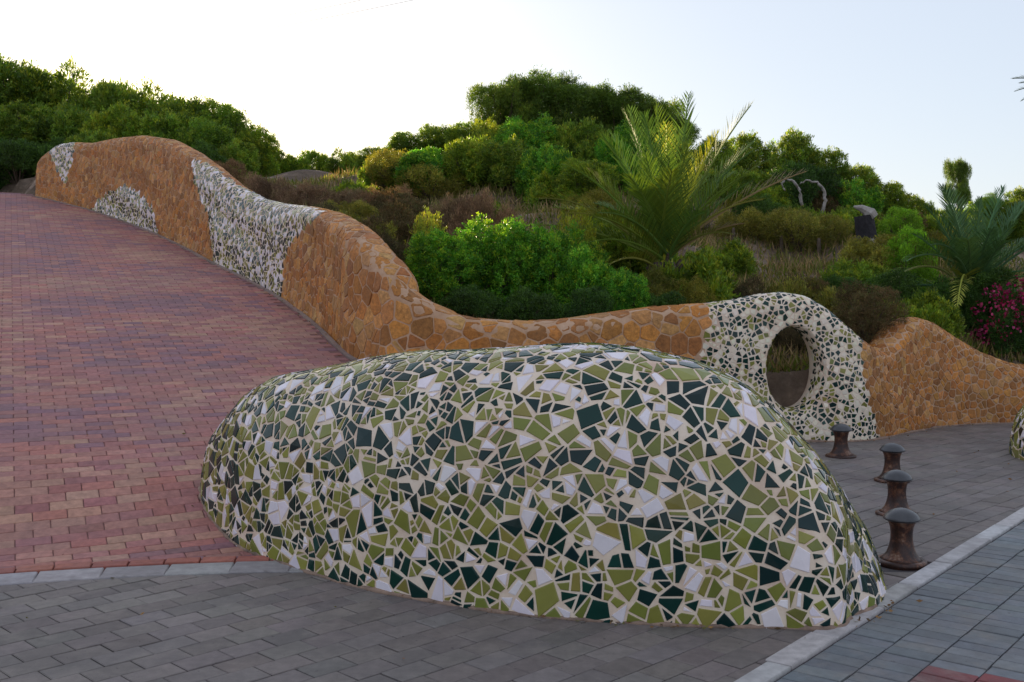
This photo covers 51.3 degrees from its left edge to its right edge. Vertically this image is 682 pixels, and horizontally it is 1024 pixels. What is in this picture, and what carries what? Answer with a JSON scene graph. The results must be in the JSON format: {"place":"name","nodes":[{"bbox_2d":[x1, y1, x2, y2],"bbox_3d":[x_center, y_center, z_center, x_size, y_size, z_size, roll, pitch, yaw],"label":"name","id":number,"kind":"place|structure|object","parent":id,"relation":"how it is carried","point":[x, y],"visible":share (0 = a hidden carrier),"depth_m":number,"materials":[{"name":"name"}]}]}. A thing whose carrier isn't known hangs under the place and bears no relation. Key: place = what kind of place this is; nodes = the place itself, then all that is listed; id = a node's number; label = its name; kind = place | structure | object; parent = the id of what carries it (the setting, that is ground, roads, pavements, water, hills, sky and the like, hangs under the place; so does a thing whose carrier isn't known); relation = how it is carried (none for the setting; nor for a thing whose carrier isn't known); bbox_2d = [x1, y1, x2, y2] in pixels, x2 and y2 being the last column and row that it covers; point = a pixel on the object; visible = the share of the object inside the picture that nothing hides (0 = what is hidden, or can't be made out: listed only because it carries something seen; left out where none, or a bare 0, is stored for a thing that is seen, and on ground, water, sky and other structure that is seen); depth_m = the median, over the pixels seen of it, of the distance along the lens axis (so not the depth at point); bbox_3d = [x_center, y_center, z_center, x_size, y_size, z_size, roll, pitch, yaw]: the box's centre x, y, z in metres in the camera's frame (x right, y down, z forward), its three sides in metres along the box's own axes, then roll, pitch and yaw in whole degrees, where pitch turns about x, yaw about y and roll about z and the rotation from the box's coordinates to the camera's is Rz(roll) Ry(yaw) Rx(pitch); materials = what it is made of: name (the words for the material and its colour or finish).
{"place":"outdoors","nodes":[
{"label":"outdoors","id":0,"kind":"place"},
{"bbox_2d":[0,192,351,573],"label":"brick ramp","id":1,"kind":"structure","parent":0,"point":[133,353],"depth_m":10.12,"materials":[{"name":"red brick"}]},
{"bbox_2d":[32,196,358,360],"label":"kerb","id":2,"kind":"structure","parent":1,"relation":"on","point":[332,341],"depth_m":15.36,"materials":[{"name":"stone"}]},
{"bbox_2d":[0,423,1023,681],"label":"plaza pavement","id":3,"kind":"structure","parent":0,"point":[306,627],"depth_m":5.10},
{"bbox_2d":[0,561,303,585],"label":"kerb","id":4,"kind":"structure","parent":3,"relation":"on","point":[147,571],"depth_m":6.14,"materials":[{"name":"concrete"}]},
{"bbox_2d":[35,135,1023,441],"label":"garden wall","id":5,"kind":"structure","parent":3,"relation":"on","point":[347,283],"depth_m":12.31,"materials":[{"name":"brown stone"}]},
{"bbox_2d":[198,342,885,630],"bbox_3d":[-0.225,0.728,6.331,4.621,1.469,1.768,1,3,22],"label":"mosaic mound","id":6,"kind":"object","parent":3,"relation":"on","point":[596,482],"visible":0.96,"depth_m":5.38,"materials":[{"name":"multicoloured tile"}]},
{"bbox_2d":[825,423,856,458],"bbox_3d":[3.240,0.985,10.504,0.296,0.348,0.296,-2,3,-36],"label":"bollard","id":7,"kind":"object","parent":3,"relation":"on","point":[840,449],"visible":1,"depth_m":10.44,"materials":[{"name":"metal"}]},
{"bbox_2d":[734,507,1023,681],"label":"kerb","id":8,"kind":"structure","parent":3,"relation":"on","point":[786,660],"depth_m":5.35,"materials":[{"name":"concrete"}]},
{"bbox_2d":[874,443,909,483],"bbox_3d":[3.255,1.046,9.135,0.296,0.348,0.296,-1,3,-19],"label":"bollard","id":9,"kind":"object","parent":3,"relation":"on","point":[892,452],"visible":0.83,"depth_m":9.08,"materials":[{"name":"metal"}]},
{"bbox_2d":[875,469,917,515],"bbox_3d":[2.792,1.107,7.736,0.296,0.348,0.296,1,3,19],"label":"bollard","id":10,"kind":"object","parent":3,"relation":"on","point":[897,481],"visible":0.82,"depth_m":7.68,"materials":[{"name":"metal"}]},
{"bbox_2d":[878,507,927,570],"bbox_3d":[2.322,1.168,6.357,0.296,0.348,0.296,2,3,36],"label":"bollard","id":11,"kind":"object","parent":3,"relation":"on","point":[900,553],"visible":0.98,"depth_m":6.29,"materials":[{"name":"metal"}]},
{"bbox_2d":[1009,404,1023,460],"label":"mosaic mound","id":12,"kind":"object","parent":3,"relation":"on","point":[1016,446],"visible":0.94,"depth_m":10.46,"materials":[{"name":"multicoloured tile"}]},
{"bbox_2d":[0,169,1023,406],"bbox_3d":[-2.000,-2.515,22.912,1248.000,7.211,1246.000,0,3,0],"label":"dune ground","id":13,"kind":"structure","parent":0,"point":[787,388],"depth_m":18.32,"materials":[{"name":"soil"}]},
{"bbox_2d":[0,137,41,185],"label":"shrub","id":14,"kind":"object","parent":13,"relation":"on","point":[15,150],"visible":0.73,"depth_m":27.04,"materials":[{"name":"green plant"}]},
{"bbox_2d":[0,52,64,110],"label":"shrub","id":15,"kind":"object","parent":13,"relation":"on","point":[9,69],"visible":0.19,"depth_m":31.61,"materials":[{"name":"green plant"}]},
{"bbox_2d":[0,98,65,177],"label":"shrub","id":16,"kind":"object","parent":13,"relation":"on","point":[22,123],"visible":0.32,"depth_m":28.20,"materials":[{"name":"green plant"}]},
{"bbox_2d":[2,54,95,112],"bbox_3d":[-13.961,-6.938,32.918,3.668,3.548,3.627,2,4,44],"label":"shrub","id":17,"kind":"object","parent":13,"relation":"on","point":[68,89],"visible":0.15,"depth_m":32.13,"materials":[{"name":"green plant"}]},
{"bbox_2d":[35,97,100,145],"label":"shrub","id":18,"kind":"object","parent":13,"relation":"on","point":[61,123],"visible":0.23,"depth_m":28.09,"materials":[{"name":"green plant"}]},
{"bbox_2d":[57,76,146,116],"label":"shrub","id":19,"kind":"object","parent":13,"relation":"on","point":[107,93],"visible":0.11,"depth_m":31.79,"materials":[{"name":"green plant"}]},
{"bbox_2d":[78,99,150,137],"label":"shrub","id":20,"kind":"object","parent":13,"relation":"on","point":[109,120],"visible":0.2,"depth_m":27.68,"materials":[{"name":"green plant"}]},
{"bbox_2d":[105,76,202,118],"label":"shrub","id":21,"kind":"object","parent":13,"relation":"on","point":[143,97],"visible":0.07,"depth_m":31.65,"materials":[{"name":"green plant"}]},
{"bbox_2d":[122,107,198,145],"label":"shrub","id":22,"kind":"object","parent":13,"relation":"on","point":[160,126],"visible":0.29,"depth_m":27.30,"materials":[{"name":"green plant"}]},
{"bbox_2d":[141,93,224,126],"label":"shrub","id":23,"kind":"object","parent":13,"relation":"on","point":[208,104],"visible":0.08,"depth_m":31.24,"materials":[{"name":"green plant"}]},
{"bbox_2d":[176,116,235,155],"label":"shrub","id":24,"kind":"object","parent":13,"relation":"on","point":[204,129],"visible":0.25,"depth_m":26.35,"materials":[{"name":"green plant"}]},
{"bbox_2d":[200,102,262,142],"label":"shrub","id":25,"kind":"object","parent":13,"relation":"on","point":[233,119],"visible":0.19,"depth_m":30.81,"materials":[{"name":"green plant"}]},
{"bbox_2d":[214,137,262,176],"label":"shrub","id":26,"kind":"object","parent":13,"relation":"on","point":[236,149],"visible":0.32,"depth_m":25.59,"materials":[{"name":"green plant"}]},
{"bbox_2d":[226,125,282,176],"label":"shrub","id":27,"kind":"object","parent":13,"relation":"on","point":[267,148],"visible":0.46,"depth_m":30.49,"materials":[{"name":"green plant"}]},
{"bbox_2d":[243,171,295,203],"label":"shrub","id":28,"kind":"object","parent":13,"relation":"on","point":[266,191],"visible":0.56,"depth_m":17.26,"materials":[{"name":"brown plant"}]},
{"bbox_2d":[276,179,330,205],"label":"shrub","id":29,"kind":"object","parent":13,"relation":"on","point":[307,194],"visible":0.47,"depth_m":18.25,"materials":[{"name":"brown plant"}]},
{"bbox_2d":[280,148,329,172],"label":"shrub","id":30,"kind":"object","parent":13,"relation":"on","point":[309,160],"visible":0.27,"depth_m":32.55,"materials":[{"name":"green plant"}]},
{"bbox_2d":[322,146,360,173],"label":"shrub","id":31,"kind":"object","parent":13,"relation":"on","point":[344,161],"visible":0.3,"depth_m":31.33,"materials":[{"name":"green plant"}]},
{"bbox_2d":[323,198,379,220],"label":"shrub","id":32,"kind":"object","parent":13,"relation":"on","point":[357,208],"visible":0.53,"depth_m":16.93,"materials":[{"name":"green plant"}]},
{"bbox_2d":[359,147,438,190],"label":"shrub","id":33,"kind":"object","parent":13,"relation":"on","point":[384,156],"visible":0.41,"depth_m":21.22,"materials":[{"name":"green plant"}]},
{"bbox_2d":[365,186,433,220],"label":"shrub","id":34,"kind":"object","parent":13,"relation":"on","point":[416,204],"visible":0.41,"depth_m":17.82,"materials":[{"name":"brown plant"}]},
{"bbox_2d":[382,131,433,157],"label":"shrub","id":35,"kind":"object","parent":13,"relation":"on","point":[403,140],"visible":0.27,"depth_m":25.49,"materials":[{"name":"green plant"}]},
{"bbox_2d":[376,200,446,245],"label":"shrub","id":36,"kind":"object","parent":13,"relation":"on","point":[403,231],"visible":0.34,"depth_m":15.54,"materials":[{"name":"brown plant"}]},
{"bbox_2d":[391,145,451,193],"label":"shrub","id":37,"kind":"object","parent":13,"relation":"on","point":[425,156],"visible":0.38,"depth_m":20.92,"materials":[{"name":"green plant"}]},
{"bbox_2d":[392,161,468,200],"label":"shrub","id":38,"kind":"object","parent":13,"relation":"on","point":[439,177],"visible":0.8,"depth_m":20.67,"materials":[{"name":"green plant"}]},
{"bbox_2d":[414,123,461,156],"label":"shrub","id":39,"kind":"object","parent":13,"relation":"on","point":[434,136],"visible":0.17,"depth_m":25.44,"materials":[{"name":"green plant"}]},
{"bbox_2d":[404,225,486,305],"bbox_3d":[-0.852,-0.887,12.676,1.021,0.969,1.086,1,3,23],"label":"shrub","id":40,"kind":"object","parent":13,"relation":"on","point":[438,270],"visible":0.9,"depth_m":12.43,"materials":[{"name":"green plant"}]},
{"bbox_2d":[423,192,469,242],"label":"shrub","id":41,"kind":"object","parent":13,"relation":"on","point":[445,210],"visible":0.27,"depth_m":16.74,"materials":[{"name":"brown plant"}]},
{"bbox_2d":[441,134,497,193],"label":"shrub","id":42,"kind":"object","parent":13,"relation":"on","point":[461,159],"visible":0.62,"depth_m":20.93,"materials":[{"name":"green plant"}]},
{"bbox_2d":[436,284,505,319],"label":"shrub","id":43,"kind":"object","parent":13,"relation":"on","point":[467,301],"visible":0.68,"depth_m":12.01,"materials":[{"name":"green plant"}]},
{"bbox_2d":[446,187,519,243],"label":"shrub","id":44,"kind":"object","parent":13,"relation":"on","point":[488,205],"visible":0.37,"depth_m":16.27,"materials":[{"name":"brown plant"}]},
{"bbox_2d":[457,211,543,308],"bbox_3d":[-0.212,-0.960,13.223,1.248,1.283,1.191,1,3,13],"label":"shrub","id":45,"kind":"object","parent":13,"relation":"on","point":[500,278],"visible":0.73,"depth_m":12.91,"materials":[{"name":"green plant"}]},
{"bbox_2d":[464,74,538,133],"bbox_3d":[-0.265,-4.977,25.779,1.941,2.803,1.828,0,3,9],"label":"pine tree","id":46,"kind":"object","parent":13,"relation":"on","point":[490,101],"visible":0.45,"depth_m":25.34,"materials":[{"name":"green plant"}]},
{"bbox_2d":[472,134,537,192],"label":"shrub","id":47,"kind":"object","parent":13,"relation":"on","point":[501,164],"visible":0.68,"depth_m":20.63,"materials":[{"name":"green plant"}]},
{"bbox_2d":[491,111,559,155],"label":"shrub","id":48,"kind":"object","parent":13,"relation":"on","point":[533,135],"visible":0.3,"depth_m":22.95,"materials":[{"name":"green plant"}]},
{"bbox_2d":[497,285,560,320],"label":"shrub","id":49,"kind":"object","parent":13,"relation":"on","point":[525,306],"visible":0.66,"depth_m":11.99,"materials":[{"name":"green plant"}]},
{"bbox_2d":[497,64,582,132],"bbox_3d":[0.618,-5.357,26.268,2.465,2.684,2.586,1,3,25],"label":"pine tree","id":50,"kind":"object","parent":13,"relation":"on","point":[541,78],"visible":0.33,"depth_m":25.52,"materials":[{"name":"green plant"}]},
{"bbox_2d":[514,141,577,199],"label":"shrub","id":51,"kind":"object","parent":13,"relation":"on","point":[532,167],"visible":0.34,"depth_m":20.01,"materials":[{"name":"green plant"}]},
{"bbox_2d":[508,219,590,303],"bbox_3d":[0.447,-0.780,13.300,1.137,1.491,1.069,-1,3,-24],"label":"shrub","id":52,"kind":"object","parent":13,"relation":"on","point":[549,261],"visible":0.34,"depth_m":13.05,"materials":[{"name":"green plant"}]},
{"bbox_2d":[521,168,582,208],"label":"shrub","id":53,"kind":"object","parent":13,"relation":"on","point":[544,178],"visible":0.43,"depth_m":19.57,"materials":[{"name":"green plant"}]},
{"bbox_2d":[541,116,611,163],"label":"shrub","id":54,"kind":"object","parent":13,"relation":"on","point":[571,138],"visible":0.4,"depth_m":22.94,"materials":[{"name":"green plant"}]},
{"bbox_2d":[535,78,622,136],"bbox_3d":[1.560,-5.183,26.048,2.487,2.370,2.342,-1,3,-20],"label":"pine tree","id":55,"kind":"object","parent":13,"relation":"on","point":[575,103],"visible":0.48,"depth_m":25.40,"materials":[{"name":"green plant"}]},
{"bbox_2d":[547,285,615,319],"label":"shrub","id":56,"kind":"object","parent":13,"relation":"on","point":[591,305],"visible":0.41,"depth_m":12.02,"materials":[{"name":"green plant"}]},
{"bbox_2d":[552,198,610,274],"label":"shrub","id":57,"kind":"object","parent":13,"relation":"on","point":[583,217],"visible":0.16,"depth_m":14.01,"materials":[{"name":"green plant"}]},
{"bbox_2d":[549,157,621,208],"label":"shrub","id":58,"kind":"object","parent":13,"relation":"on","point":[571,180],"visible":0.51,"depth_m":19.13,"materials":[{"name":"green plant"}]},
{"bbox_2d":[557,186,623,219],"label":"shrub","id":59,"kind":"object","parent":13,"relation":"on","point":[601,195],"visible":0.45,"depth_m":18.47,"materials":[{"name":"green plant"}]},
{"bbox_2d":[552,239,633,316],"bbox_3d":[1.013,-0.558,12.876,1.042,1.360,1.091,2,3,43],"label":"shrub","id":60,"kind":"object","parent":13,"relation":"on","point":[591,270],"visible":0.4,"depth_m":12.64,"materials":[{"name":"green plant"}]},
{"bbox_2d":[577,215,645,272],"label":"shrub","id":61,"kind":"object","parent":13,"relation":"on","point":[612,246],"visible":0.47,"depth_m":15.62,"materials":[{"name":"green plant"}]},
{"bbox_2d":[570,81,655,151],"bbox_3d":[2.519,-5.043,26.273,2.586,2.563,2.465,-1,3,-23],"label":"pine tree","id":62,"kind":"object","parent":13,"relation":"on","point":[626,95],"visible":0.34,"depth_m":25.54,"materials":[{"name":"green plant"}]},
{"bbox_2d":[592,118,649,194],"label":"shrub","id":63,"kind":"object","parent":13,"relation":"on","point":[603,149],"visible":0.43,"depth_m":22.01,"materials":[{"name":"green plant"}]},
{"bbox_2d":[596,267,653,310],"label":"shrub","id":64,"kind":"object","parent":13,"relation":"on","point":[627,293],"visible":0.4,"depth_m":12.40,"materials":[{"name":"green plant"}]},
{"bbox_2d":[230,166,1023,372],"bbox_3d":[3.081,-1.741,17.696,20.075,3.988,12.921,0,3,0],"label":"dry grass","id":65,"kind":"structure","parent":13,"relation":"on","point":[799,269],"depth_m":18.01,"materials":[{"name":"brown plant"}]},
{"bbox_2d":[611,95,686,156],"bbox_3d":[3.264,-4.776,26.039,1.965,2.314,2.087,0,3,-7],"label":"pine tree","id":66,"kind":"object","parent":13,"relation":"on","point":[667,108],"visible":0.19,"depth_m":25.42,"materials":[{"name":"green plant"}]},
{"bbox_2d":[642,264,681,305],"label":"shrub","id":67,"kind":"object","parent":13,"relation":"on","point":[654,273],"visible":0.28,"depth_m":13.51,"materials":[{"name":"green plant"}]},
{"bbox_2d":[530,91,807,271],"bbox_3d":[2.130,-1.767,13.976,3.917,3.242,3.235,0,3,0],"label":"palm tree","id":68,"kind":"object","parent":13,"relation":"on","point":[671,222],"visible":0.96,"depth_m":13.71,"materials":[{"name":"green plant"}]},
{"bbox_2d":[634,245,741,303],"bbox_3d":[2.285,-0.700,14.219,1.640,1.147,1.615,1,3,15],"label":"shrub","id":69,"kind":"object","parent":13,"relation":"on","point":[719,278],"visible":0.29,"depth_m":13.70,"materials":[{"name":"green plant"}]},
{"bbox_2d":[659,275,719,303],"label":"shrub","id":70,"kind":"object","parent":13,"relation":"on","point":[695,290],"visible":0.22,"depth_m":13.27,"materials":[{"name":"green plant"}]},
{"bbox_2d":[689,134,736,173],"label":"shrub","id":71,"kind":"object","parent":13,"relation":"on","point":[725,151],"visible":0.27,"depth_m":23.52,"materials":[{"name":"green plant"}]},
{"bbox_2d":[683,237,758,280],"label":"shrub","id":72,"kind":"object","parent":13,"relation":"on","point":[735,256],"visible":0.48,"depth_m":16.37,"materials":[{"name":"green plant"}]},
{"bbox_2d":[720,166,774,206],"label":"shrub","id":73,"kind":"object","parent":13,"relation":"on","point":[760,176],"visible":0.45,"depth_m":22.25,"materials":[{"name":"green plant"}]},
{"bbox_2d":[712,204,784,240],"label":"shrub","id":74,"kind":"object","parent":13,"relation":"on","point":[752,218],"visible":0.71,"depth_m":19.15,"materials":[{"name":"green plant"}]},
{"bbox_2d":[726,130,772,182],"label":"shrub","id":75,"kind":"object","parent":13,"relation":"on","point":[743,139],"visible":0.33,"depth_m":24.57,"materials":[{"name":"green plant"}]},
{"bbox_2d":[731,193,787,227],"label":"shrub","id":76,"kind":"object","parent":13,"relation":"on","point":[765,205],"visible":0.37,"depth_m":20.18,"materials":[{"name":"green plant"}]},
{"bbox_2d":[760,125,822,202],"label":"shrub","id":77,"kind":"object","parent":13,"relation":"on","point":[794,147],"visible":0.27,"depth_m":24.45,"materials":[{"name":"green plant"}]},
{"bbox_2d":[759,205,837,252],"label":"shrub","id":78,"kind":"object","parent":13,"relation":"on","point":[792,225],"visible":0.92,"depth_m":18.69,"materials":[{"name":"green plant"}]},
{"bbox_2d":[769,159,842,208],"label":"shrub","id":79,"kind":"object","parent":13,"relation":"on","point":[823,176],"visible":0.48,"depth_m":22.03,"materials":[{"name":"green plant"}]},
{"bbox_2d":[761,271,860,323],"bbox_3d":[3.970,-0.491,14.262,1.396,0.910,1.514,-2,3,-43],"label":"shrub","id":80,"kind":"object","parent":13,"relation":"on","point":[823,298],"visible":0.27,"depth_m":13.88,"materials":[{"name":"green plant"}]},
{"bbox_2d":[799,212,854,245],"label":"shrub","id":81,"kind":"object","parent":13,"relation":"on","point":[839,224],"visible":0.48,"depth_m":18.90,"materials":[{"name":"green plant"}]},
{"bbox_2d":[800,145,854,199],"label":"shrub","id":82,"kind":"object","parent":13,"relation":"on","point":[844,170],"visible":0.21,"depth_m":24.52,"materials":[{"name":"green plant"}]},
{"bbox_2d":[825,177,885,213],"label":"shrub","id":83,"kind":"object","parent":13,"relation":"on","point":[873,197],"visible":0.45,"depth_m":21.99,"materials":[{"name":"green plant"}]},
{"bbox_2d":[819,256,892,293],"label":"shrub","id":84,"kind":"object","parent":13,"relation":"on","point":[868,269],"visible":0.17,"depth_m":15.49,"materials":[{"name":"green plant"}]},
{"bbox_2d":[853,205,877,243],"bbox_3d":[5.936,-1.721,17.943,0.404,1.135,0.394,0,3,0],"label":"trash can","id":85,"kind":"object","parent":13,"relation":"on","point":[865,225],"visible":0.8,"depth_m":17.80,"materials":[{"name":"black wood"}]},
{"bbox_2d":[847,162,887,213],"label":"shrub","id":86,"kind":"object","parent":13,"relation":"on","point":[868,175],"visible":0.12,"depth_m":24.45,"materials":[{"name":"green plant"}]},
{"bbox_2d":[829,278,909,343],"bbox_3d":[4.255,-0.323,12.805,0.977,0.900,0.998,-2,3,-36],"label":"shrub","id":87,"kind":"object","parent":13,"relation":"on","point":[865,320],"visible":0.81,"depth_m":12.65,"materials":[{"name":"brown plant"}]},
{"bbox_2d":[834,231,923,279],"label":"shrub","id":88,"kind":"object","parent":13,"relation":"on","point":[882,238],"visible":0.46,"depth_m":16.76,"materials":[{"name":"green plant"}]},
{"bbox_2d":[863,268,921,305],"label":"shrub","id":89,"kind":"object","parent":13,"relation":"on","point":[895,284],"visible":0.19,"depth_m":14.26,"materials":[{"name":"green plant"}]},
{"bbox_2d":[869,179,917,216],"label":"shrub","id":90,"kind":"object","parent":13,"relation":"on","point":[894,193],"visible":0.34,"depth_m":24.55,"materials":[{"name":"green plant"}]},
{"bbox_2d":[876,205,927,248],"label":"shrub","id":91,"kind":"object","parent":13,"relation":"on","point":[885,224],"visible":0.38,"depth_m":18.32,"materials":[{"name":"green plant"}]},
{"bbox_2d":[881,222,940,298],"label":"shrub","id":92,"kind":"object","parent":13,"relation":"on","point":[924,273],"visible":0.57,"depth_m":16.29,"materials":[{"name":"green plant"}]},
{"bbox_2d":[875,287,969,340],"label":"shrub","id":93,"kind":"object","parent":13,"relation":"on","point":[929,305],"visible":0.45,"depth_m":13.39,"materials":[{"name":"green plant"}]},
{"bbox_2d":[911,273,989,335],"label":"shrub","id":94,"kind":"object","parent":13,"relation":"on","point":[946,291],"visible":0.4,"depth_m":14.38,"materials":[{"name":"green plant"}]},
{"bbox_2d":[879,183,1023,322],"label":"palm tree","id":95,"kind":"object","parent":13,"relation":"on","point":[968,254],"visible":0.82,"depth_m":14.80,"materials":[{"name":"green plant"}]},
{"bbox_2d":[942,156,1003,212],"bbox_3d":[11.808,-3.494,28.055,2.251,2.732,1.265,-1,3,-21],"label":"slim tree","id":96,"kind":"object","parent":13,"relation":"on","point":[958,172],"visible":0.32,"depth_m":27.73,"materials":[{"name":"green plant"}]},
{"bbox_2d":[955,265,1021,327],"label":"shrub","id":97,"kind":"object","parent":13,"relation":"on","point":[981,278],"visible":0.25,"depth_m":14.69,"materials":[{"name":"green plant"}]},
{"bbox_2d":[963,196,1018,242],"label":"shrub","id":98,"kind":"object","parent":13,"relation":"on","point":[1003,203],"visible":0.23,"depth_m":26.61,"materials":[{"name":"green plant"}]},
{"bbox_2d":[970,283,1023,356],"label":"oleander","id":99,"kind":"object","parent":13,"relation":"on","point":[1008,326],"visible":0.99,"depth_m":13.94,"materials":[{"name":"green plant"}]},
{"bbox_2d":[1000,185,1023,249],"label":"shrub","id":100,"kind":"object","parent":13,"relation":"on","point":[1018,195],"visible":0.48,"depth_m":26.69,"materials":[{"name":"green plant"}]},
{"bbox_2d":[0,0,1023,210],"label":"sky","id":101,"kind":"structure","parent":0,"point":[903,88],"materials":[{"name":"white"}]},
{"bbox_2d":[775,521,1023,681],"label":"side pavement","id":102,"kind":"structure","parent":0,"point":[963,621],"depth_m":5.02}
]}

